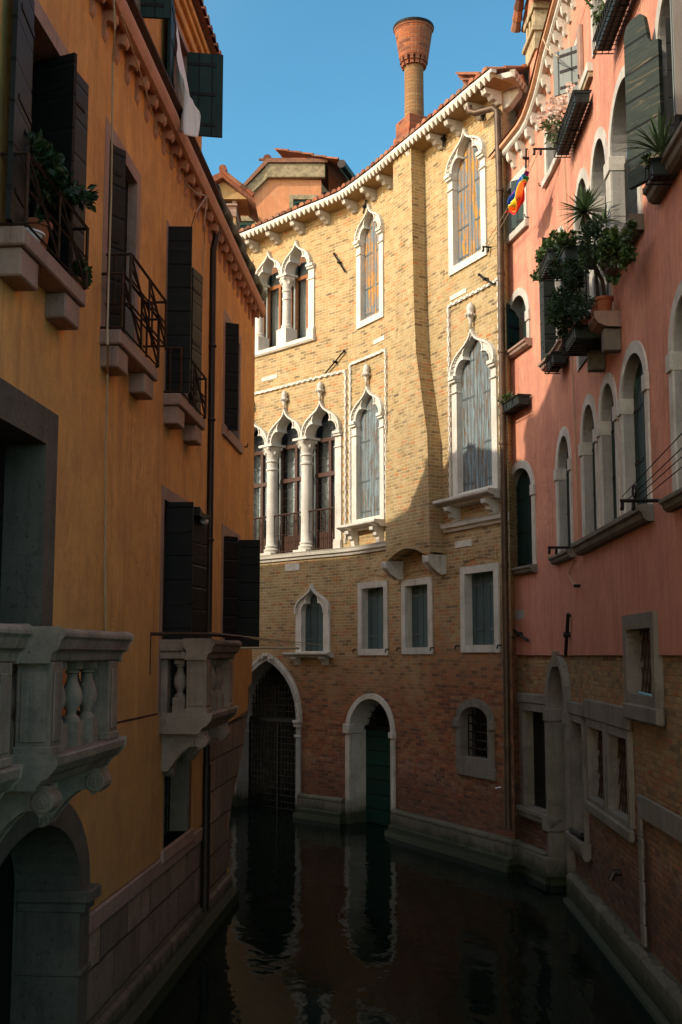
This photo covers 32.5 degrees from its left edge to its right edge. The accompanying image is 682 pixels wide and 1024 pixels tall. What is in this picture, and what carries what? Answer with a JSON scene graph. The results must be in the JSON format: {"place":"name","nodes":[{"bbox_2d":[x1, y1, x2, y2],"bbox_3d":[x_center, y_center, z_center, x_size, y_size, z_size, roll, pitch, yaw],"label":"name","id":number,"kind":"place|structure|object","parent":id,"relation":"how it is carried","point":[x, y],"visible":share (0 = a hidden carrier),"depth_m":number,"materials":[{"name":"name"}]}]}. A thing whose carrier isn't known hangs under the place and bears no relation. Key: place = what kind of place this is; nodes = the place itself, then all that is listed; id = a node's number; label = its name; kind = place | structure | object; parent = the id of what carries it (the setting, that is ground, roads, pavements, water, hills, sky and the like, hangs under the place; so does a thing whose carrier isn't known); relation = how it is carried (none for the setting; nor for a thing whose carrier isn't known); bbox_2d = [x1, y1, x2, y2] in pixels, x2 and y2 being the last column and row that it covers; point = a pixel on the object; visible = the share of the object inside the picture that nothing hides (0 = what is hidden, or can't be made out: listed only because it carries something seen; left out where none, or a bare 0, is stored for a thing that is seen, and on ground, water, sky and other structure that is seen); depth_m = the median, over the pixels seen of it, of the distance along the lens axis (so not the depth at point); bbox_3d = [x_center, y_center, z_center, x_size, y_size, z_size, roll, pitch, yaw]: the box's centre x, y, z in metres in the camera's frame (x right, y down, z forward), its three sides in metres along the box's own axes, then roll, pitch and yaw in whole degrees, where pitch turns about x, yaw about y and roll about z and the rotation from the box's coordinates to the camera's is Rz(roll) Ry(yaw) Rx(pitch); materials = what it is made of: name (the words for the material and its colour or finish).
{"place":"outdoors","nodes":[
{"label":"outdoors","id":0,"kind":"place"},
{"bbox_2d":[202,0,525,183],"label":"sky","id":1,"kind":"structure","parent":0,"point":[318,77],"materials":[{"name":"blue"}]},
{"bbox_2d":[146,800,656,1023],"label":"water","id":2,"kind":"structure","parent":0,"point":[353,923],"depth_m":14.28,"materials":[{"name":"black liquid"}]},
{"bbox_2d":[0,0,265,1023],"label":"ochre house","id":3,"kind":"structure","parent":2,"relation":"in","point":[118,778],"depth_m":10.79,"materials":[{"name":"paint"}]},
{"bbox_2d":[0,378,58,683],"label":"balcony door","id":4,"kind":"structure","parent":3,"relation":"in","point":[28,429],"depth_m":8.74,"materials":[{"name":"stone"}]},
{"bbox_2d":[23,208,44,242],"bbox_3d":[-2.197,-1.998,8.207,0.245,0.240,0.242,3,-7,-21],"label":"white bowl","id":5,"kind":"object","parent":3,"relation":"on","point":[41,234],"visible":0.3,"depth_m":8.17,"materials":[{"name":"ceramic"}]},
{"bbox_2d":[5,0,88,275],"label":"window","id":6,"kind":"structure","parent":3,"relation":"in","point":[48,93],"depth_m":9.08,"materials":[{"name":"wood"}]},
{"bbox_2d":[0,803,101,1023],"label":"water door","id":7,"kind":"structure","parent":3,"relation":"in","point":[47,894],"depth_m":9.48,"materials":[{"name":"stone"}]},
{"bbox_2d":[26,129,98,248],"bbox_3d":[-2.170,-2.259,8.655,0.521,0.865,1.281,0,-7,4],"label":"potted plant","id":8,"kind":"object","parent":3,"relation":"on","point":[50,159],"visible":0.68,"depth_m":8.45,"materials":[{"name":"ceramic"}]},
{"bbox_2d":[71,257,92,288],"bbox_3d":[-2.081,-1.893,9.303,0.241,0.296,0.303,0,-7,0],"label":"succulent pot","id":9,"kind":"object","parent":3,"relation":"on","point":[78,274],"visible":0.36,"depth_m":9.25,"materials":[{"name":"ceramic"}]},
{"bbox_2d":[104,0,115,630],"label":"cable","id":10,"kind":"object","parent":3,"relation":"attached to","point":[107,330],"visible":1,"depth_m":10.35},
{"bbox_2d":[100,117,140,346],"bbox_3d":[-2.160,-2.514,11.116,0.335,1.970,1.320,0,-7,4],"label":"window","id":11,"kind":"structure","parent":3,"relation":"in","point":[126,178],"depth_m":10.84,"materials":[{"name":"wood"}]},
{"bbox_2d":[135,0,169,19],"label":"attic window","id":12,"kind":"structure","parent":3,"relation":"in","point":[150,9],"depth_m":11.97,"materials":[{"name":"wood"}]},
{"bbox_2d":[121,14,206,195],"bbox_3d":[-1.853,-4.057,12.456,0.103,0.258,4.125,0,-7,4],"label":"cable","id":13,"kind":"object","parent":3,"relation":"attached to","point":[150,105],"visible":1,"depth_m":11.68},
{"bbox_2d":[159,755,193,863],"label":"window","id":14,"kind":"structure","parent":3,"relation":"in","point":[177,833],"depth_m":13.99,"materials":[{"name":"grey stone"}]},
{"bbox_2d":[157,485,206,711],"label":"window","id":15,"kind":"structure","parent":3,"relation":"in","point":[183,548],"depth_m":13.02,"materials":[{"name":"wood"}]},
{"bbox_2d":[164,220,202,415],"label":"window","id":16,"kind":"structure","parent":3,"relation":"in","point":[184,284],"depth_m":13.08,"materials":[{"name":"wood"}]},
{"bbox_2d":[176,22,200,136],"bbox_3d":[-1.747,-4.914,13.236,0.198,1.592,0.458,4,-8,-27],"label":"bed sheet","id":17,"kind":"object","parent":3,"relation":"hanging from","point":[190,119],"visible":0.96,"depth_m":13.05,"materials":[{"name":"white fabric"}]},
{"bbox_2d":[167,0,222,137],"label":"attic window","id":18,"kind":"structure","parent":3,"relation":"in","point":[204,71],"depth_m":14.34,"materials":[{"name":"wood"}]},
{"bbox_2d":[149,632,243,674],"bbox_3d":[-1.329,1.577,13.067,0.599,0.442,2.296,-3,-7,20],"label":"line bracket","id":19,"kind":"object","parent":3,"relation":"attached to","point":[214,634],"visible":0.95,"depth_m":12.14,"materials":[{"name":"metal"}]},
{"bbox_2d":[240,636,321,648],"bbox_3d":[-1.145,1.873,16.583,1.095,0.144,5.216,-1,-7,11],"label":"clothes line","id":20,"kind":"object","parent":19,"relation":"attached to","point":[258,638],"visible":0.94,"depth_m":16.60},
{"bbox_2d":[191,196,206,225],"bbox_3d":[-1.754,-3.531,14.042,0.192,0.885,0.835,0,-7,0],"label":"cable","id":21,"kind":"object","parent":3,"relation":"attached to","point":[197,210],"visible":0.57,"depth_m":13.92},
{"bbox_2d":[194,507,209,524],"bbox_3d":[-1.760,0.051,14.219,0.220,0.144,0.663,0,-7,4],"label":"spot lamp","id":22,"kind":"object","parent":3,"relation":"attached to","point":[198,512],"visible":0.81,"depth_m":14.04,"materials":[{"name":"black metal"}]},
{"bbox_2d":[202,197,206,275],"bbox_3d":[-1.764,-3.142,14.764,0.117,1.469,0.793,1,-7,-9],"label":"cable","id":23,"kind":"object","parent":3,"relation":"attached to","point":[204,236],"visible":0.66,"depth_m":14.93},
{"bbox_2d":[222,309,242,454],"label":"window","id":24,"kind":"structure","parent":3,"relation":"in","point":[231,413],"depth_m":16.98,"materials":[{"name":"wood"}]},
{"bbox_2d":[220,524,259,646],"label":"window","id":25,"kind":"structure","parent":3,"relation":"in","point":[240,559],"depth_m":17.67,"materials":[{"name":"wood"}]},
{"bbox_2d":[216,184,266,300],"bbox_3d":[-1.507,-3.955,17.724,0.187,0.240,4.847,-1,-7,4],"label":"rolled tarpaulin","id":26,"kind":"object","parent":3,"relation":"on","point":[241,245],"visible":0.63,"depth_m":17.25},
{"bbox_2d":[232,17,529,872],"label":"brick palace","id":27,"kind":"structure","parent":2,"relation":"in","point":[384,511],"depth_m":23.41,"materials":[{"name":"brick"}]},
{"bbox_2d":[213,164,258,230],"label":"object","id":28,"kind":"object","parent":27,"relation":"on","point":[238,198],"visible":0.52,"depth_m":31.16,"materials":[{"name":"paint"}]},
{"bbox_2d":[255,240,315,357],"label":"window","id":29,"kind":"structure","parent":27,"relation":"in","point":[288,322],"depth_m":27.73,"materials":[{"name":"stone"}]},
{"bbox_2d":[240,148,355,275],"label":"orange house","id":30,"kind":"structure","parent":27,"relation":"attached to","point":[289,179],"depth_m":35.39,"materials":[{"name":"paint"}]},
{"bbox_2d":[240,216,258,228],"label":"window","id":31,"kind":"structure","parent":30,"relation":"in","point":[245,220],"depth_m":35.33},
{"bbox_2d":[289,195,316,207],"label":"window","id":32,"kind":"structure","parent":30,"relation":"in","point":[294,200],"depth_m":35.37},
{"bbox_2d":[253,381,342,555],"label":"window","id":33,"kind":"structure","parent":27,"relation":"in","point":[297,500],"depth_m":27.11,"materials":[{"name":"stone"}]},
{"bbox_2d":[294,583,330,652],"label":"window","id":34,"kind":"structure","parent":27,"relation":"in","point":[312,610],"depth_m":26.00,"materials":[{"name":"stone"}]},
{"bbox_2d":[348,364,384,522],"bbox_3d":[0.569,-1.454,24.846,0.340,3.440,1.361,4,-8,-30],"label":"window","id":35,"kind":"structure","parent":27,"relation":"in","point":[367,422],"depth_m":25.02,"materials":[{"name":"stone"}]},
{"bbox_2d":[353,203,383,329],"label":"window","id":36,"kind":"structure","parent":27,"relation":"in","point":[368,242],"depth_m":25.45,"materials":[{"name":"stone"}]},
{"bbox_2d":[343,693,395,826],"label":"water door","id":37,"kind":"structure","parent":27,"relation":"in","point":[370,750],"depth_m":24.64,"materials":[{"name":"wood"}]},
{"bbox_2d":[352,565,388,654],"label":"window","id":38,"kind":"structure","parent":27,"relation":"in","point":[372,596],"depth_m":24.48,"materials":[{"name":"white stone"}]},
{"bbox_2d":[396,561,433,653],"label":"window","id":39,"kind":"structure","parent":27,"relation":"in","point":[417,593],"depth_m":22.84,"materials":[{"name":"white stone"}]},
{"bbox_2d":[444,128,487,275],"bbox_3d":[2.356,-5.853,21.746,0.249,2.660,1.371,3,-8,-24],"label":"window","id":40,"kind":"structure","parent":27,"relation":"in","point":[465,172],"depth_m":21.91,"materials":[{"name":"stone"}]},
{"bbox_2d":[448,302,498,495],"bbox_3d":[2.384,-2.042,21.115,0.334,3.580,1.572,3,-8,-24],"label":"window","id":41,"kind":"structure","parent":27,"relation":"in","point":[473,376],"depth_m":21.26,"materials":[{"name":"stone"}]},
{"bbox_2d":[453,699,496,780],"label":"window","id":42,"kind":"structure","parent":27,"relation":"in","point":[468,764],"depth_m":20.65,"materials":[{"name":"grey stone"}]},
{"bbox_2d":[454,545,501,651],"bbox_3d":[2.477,1.537,20.677,0.305,1.869,1.446,3,-8,-24],"label":"window","id":43,"kind":"structure","parent":27,"relation":"in","point":[479,584],"depth_m":20.78,"materials":[{"name":"white stone"}]},
{"bbox_2d":[482,246,490,251],"bbox_3d":[2.719,-4.679,20.896,0.420,0.114,0.060,1,-7,-12],"label":"line bar","id":44,"kind":"object","parent":27,"relation":"attached to","point":[487,247],"visible":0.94,"depth_m":20.85,"materials":[{"name":"metal"}]},
{"bbox_2d":[488,0,681,1023],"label":"pink house","id":45,"kind":"structure","parent":2,"relation":"in","point":[600,749],"depth_m":14.38,"materials":[{"name":"paint"}]},
{"bbox_2d":[497,392,531,416],"bbox_3d":[2.891,-1.913,19.837,0.365,0.420,1.117,1,-7,-8],"label":"flower box","id":46,"kind":"object","parent":45,"relation":"attached to","point":[515,403],"visible":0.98,"depth_m":19.62,"materials":[{"name":"metal"}]},
{"bbox_2d":[507,165,528,245],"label":"window","id":47,"kind":"structure","parent":45,"relation":"in","point":[518,223],"depth_m":20.15,"materials":[{"name":"stone"}]},
{"bbox_2d":[506,287,532,359],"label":"window","id":48,"kind":"structure","parent":45,"relation":"in","point":[519,296],"depth_m":20.28,"materials":[{"name":"stone"}]},
{"bbox_2d":[511,460,536,575],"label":"window","id":49,"kind":"structure","parent":45,"relation":"in","point":[522,472],"depth_m":19.78,"materials":[{"name":"stone"}]},
{"bbox_2d":[516,693,565,827],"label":"window","id":50,"kind":"structure","parent":45,"relation":"in","point":[532,807],"depth_m":19.24,"materials":[{"name":"grey stone"}]},
{"bbox_2d":[533,148,555,154],"bbox_3d":[3.139,-5.481,17.814,0.440,0.114,0.063,0,-7,0],"label":"line bar","id":51,"kind":"object","parent":45,"relation":"attached to","point":[535,149],"visible":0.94,"depth_m":17.80,"materials":[{"name":"metal"}]},
{"bbox_2d":[485,151,538,244],"bbox_3d":[2.782,-5.122,19.332,0.082,0.374,3.153,1,-7,-7],"label":"flag line","id":52,"kind":"object","parent":51,"relation":"attached to","point":[507,207],"visible":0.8,"depth_m":19.60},
{"bbox_2d":[505,171,528,214],"bbox_3d":[2.811,-5.047,18.677,0.185,0.481,0.953,1,-7,-8],"label":"rainbow flag","id":53,"kind":"object","parent":52,"relation":"hanging from","point":[516,199],"visible":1,"depth_m":18.46,"materials":[{"name":"fabric"}]},
{"bbox_2d":[529,225,567,282],"bbox_3d":[2.995,-3.554,16.191,0.589,0.523,1.985,0,-7,0],"label":"flower box","id":54,"kind":"object","parent":45,"relation":"attached to","point":[546,252],"visible":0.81,"depth_m":15.95,"materials":[{"name":"metal"}]},
{"bbox_2d":[538,226,563,371],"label":"window","id":55,"kind":"structure","parent":45,"relation":"in","point":[549,343],"depth_m":18.13,"materials":[{"name":"wood"}]},
{"bbox_2d":[541,106,560,188],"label":"window","id":56,"kind":"structure","parent":45,"relation":"in","point":[551,163],"depth_m":18.79,"materials":[{"name":"stone"}]},
{"bbox_2d":[544,351,568,373],"bbox_3d":[3.187,-2.265,17.393,0.266,0.286,0.712,0,-7,0],"label":"flower box","id":57,"kind":"object","parent":45,"relation":"attached to","point":[555,361],"visible":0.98,"depth_m":17.24,"materials":[{"name":"metal"}]},
{"bbox_2d":[539,651,575,885],"bbox_3d":[3.379,4.048,17.691,0.640,3.860,1.442,0,-7,0],"label":"water door","id":58,"kind":"structure","parent":45,"relation":"in","point":[559,860],"depth_m":18.04,"materials":[{"name":"grey stone"}]},
{"bbox_2d":[548,546,571,553],"bbox_3d":[3.121,0.538,16.420,0.440,0.115,0.061,0,-7,2],"label":"line bar","id":59,"kind":"object","parent":45,"relation":"attached to","point":[556,548],"visible":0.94,"depth_m":16.41,"materials":[{"name":"metal"}]},
{"bbox_2d":[543,38,578,583],"bbox_3d":[3.147,-2.849,16.613,0.280,7.787,1.801,-2,-7,18],"label":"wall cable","id":60,"kind":"object","parent":45,"relation":"attached to","point":[571,356],"depth_m":16.55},
{"bbox_2d":[548,427,575,564],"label":"window","id":61,"kind":"structure","parent":45,"relation":"in","point":[562,474],"depth_m":17.83,"materials":[{"name":"stone"}]},
{"bbox_2d":[536,81,592,157],"bbox_3d":[3.011,-5.492,16.053,0.559,0.668,1.879,0,-7,0],"label":"flower box","id":62,"kind":"object","parent":45,"relation":"attached to","point":[568,124],"visible":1,"depth_m":16.09,"materials":[{"name":"metal"}]},
{"bbox_2d":[545,253,594,332],"bbox_3d":[2.874,-2.611,14.184,0.663,0.994,1.695,0,-7,0],"label":"potted plant","id":63,"kind":"object","parent":45,"relation":"on","point":[559,308],"visible":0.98,"depth_m":14.21,"materials":[{"name":"green plant"}]},
{"bbox_2d":[546,229,597,280],"bbox_3d":[2.930,-3.210,14.633,0.612,0.456,1.049,0,-7,0],"label":"flower box","id":64,"kind":"object","parent":45,"relation":"attached to","point":[565,246],"visible":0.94,"depth_m":14.44,"materials":[{"name":"green plant"}]},
{"bbox_2d":[553,24,592,102],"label":"window","id":65,"kind":"structure","parent":45,"relation":"in","point":[571,59],"depth_m":16.25,"materials":[{"name":"stone"}]},
{"bbox_2d":[554,321,601,355],"bbox_3d":[2.973,-2.212,14.405,0.533,0.455,1.069,0,-7,0],"label":"flower box","id":66,"kind":"object","parent":45,"relation":"attached to","point":[580,339],"visible":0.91,"depth_m":14.18,"materials":[{"name":"metal"}]},
{"bbox_2d":[565,701,590,861],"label":"window","id":67,"kind":"structure","parent":45,"relation":"in","point":[578,836],"depth_m":16.73,"materials":[{"name":"grey stone"}]},
{"bbox_2d":[570,254,591,323],"bbox_3d":[2.905,-2.667,14.290,0.391,0.905,0.481,7,-10,-44],"label":"potted plant","id":68,"kind":"object","parent":45,"relation":"on","point":[586,271],"visible":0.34,"depth_m":14.19,"materials":[{"name":"green plant"}]},
{"bbox_2d":[573,168,591,371],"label":"window","id":69,"kind":"structure","parent":45,"relation":"in","point":[583,177],"depth_m":16.21,"materials":[{"name":"stone"}]},
{"bbox_2d":[556,182,611,316],"bbox_3d":[2.880,-3.101,13.816,0.720,1.650,0.728,0,-7,0],"label":"potted plant","id":70,"kind":"object","parent":45,"relation":"on","point":[584,202],"visible":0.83,"depth_m":13.84,"materials":[{"name":"green plant"}]},
{"bbox_2d":[578,394,599,536],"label":"window","id":71,"kind":"structure","parent":45,"relation":"in","point":[588,454],"depth_m":15.86,"materials":[{"name":"stone"}]},
{"bbox_2d":[590,0,605,58],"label":"window","id":72,"kind":"structure","parent":45,"relation":"in","point":[595,3],"depth_m":15.03,"materials":[{"name":"stone"}]},
{"bbox_2d":[577,205,622,310],"bbox_3d":[2.951,-2.941,13.358,0.573,1.223,0.894,0,-7,0],"label":"potted plant","id":73,"kind":"object","parent":45,"relation":"on","point":[589,230],"visible":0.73,"depth_m":13.34,"materials":[{"name":"green plant"}]},
{"bbox_2d":[588,127,613,309],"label":"window","id":74,"kind":"structure","parent":45,"relation":"in","point":[598,176],"depth_m":15.07,"materials":[{"name":"stone"}]},
{"bbox_2d":[584,0,634,54],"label":"flower box","id":75,"kind":"object","parent":45,"relation":"attached to","point":[608,19],"visible":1,"depth_m":13.24,"materials":[{"name":"metal"}]},
{"bbox_2d":[583,698,635,843],"bbox_3d":[3.369,3.087,14.371,0.300,1.480,2.820,0,-7,2],"label":"window","id":76,"kind":"structure","parent":45,"relation":"in","point":[597,714],"depth_m":15.02,"materials":[{"name":"grey stone"}]},
{"bbox_2d":[571,372,654,555],"bbox_3d":[3.278,-0.677,14.098,0.373,2.056,4.194,0,-7,2],"label":"window","id":77,"kind":"structure","parent":45,"relation":"in","point":[613,525],"depth_m":14.52,"materials":[{"name":"stone"}]},
{"bbox_2d":[607,869,621,880],"bbox_3d":[3.242,4.267,13.764,0.230,0.142,0.096,0,-7,0],"label":"outlet pipe","id":78,"kind":"object","parent":45,"relation":"attached to","point":[613,873],"visible":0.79,"depth_m":13.73,"materials":[{"name":"grey metal"}]},
{"bbox_2d":[595,219,638,285],"bbox_3d":[2.895,-2.737,12.339,0.427,0.622,1.090,-1,-7,10],"label":"potted plant","id":79,"kind":"object","parent":45,"relation":"attached to","point":[613,245],"visible":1,"depth_m":12.28,"materials":[{"name":"plant"}]},
{"bbox_2d":[605,724,635,829],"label":"window","id":80,"kind":"structure","parent":45,"relation":"in","point":[620,793],"depth_m":14.08,"materials":[{"name":"grey stone"}]},
{"bbox_2d":[616,340,652,514],"bbox_3d":[3.275,-0.918,12.779,0.226,1.894,1.458,0,-7,2],"label":"window","id":81,"kind":"structure","parent":45,"relation":"in","point":[633,404],"depth_m":13.21,"materials":[{"name":"stone"}]},
{"bbox_2d":[620,499,658,510],"bbox_3d":[2.943,-0.069,11.339,0.480,0.115,0.061,0,-7,2],"label":"line bar","id":82,"kind":"object","parent":45,"relation":"attached to","point":[623,501],"visible":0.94,"depth_m":11.32,"materials":[{"name":"metal"}]},
{"bbox_2d":[622,433,681,502],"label":"clothes line","id":83,"kind":"object","parent":82,"relation":"attached to","point":[635,496],"visible":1,"depth_m":10.32,"materials":[{"name":"metal"}]},
{"bbox_2d":[600,65,681,276],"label":"window","id":84,"kind":"structure","parent":45,"relation":"in","point":[628,203],"depth_m":13.88,"materials":[{"name":"stone"}]},
{"bbox_2d":[622,611,664,726],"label":"window","id":85,"kind":"structure","parent":45,"relation":"in","point":[642,661],"depth_m":12.65,"materials":[{"name":"grey stone"}]},
{"bbox_2d":[638,691,651,696],"bbox_3d":[3.202,1.910,12.237,0.036,0.051,0.751,0,-7,2],"label":"blue rod","id":86,"kind":"object","parent":45,"relation":"on","point":[643,693],"visible":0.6,"depth_m":12.31,"materials":[{"name":"paint"}]},
{"bbox_2d":[621,108,680,184],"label":"flower box","id":87,"kind":"object","parent":45,"relation":"attached to","point":[657,171],"visible":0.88,"depth_m":10.86,"materials":[{"name":"metal"}]},
{"bbox_2d":[624,0,681,204],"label":"window","id":88,"kind":"structure","parent":45,"relation":"in","point":[653,69],"depth_m":11.51,"materials":[{"name":"wood"}]},
{"bbox_2d":[659,280,681,512],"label":"window","id":89,"kind":"structure","parent":45,"relation":"in","point":[672,502],"depth_m":11.02,"materials":[{"name":"stone"}]}
]}

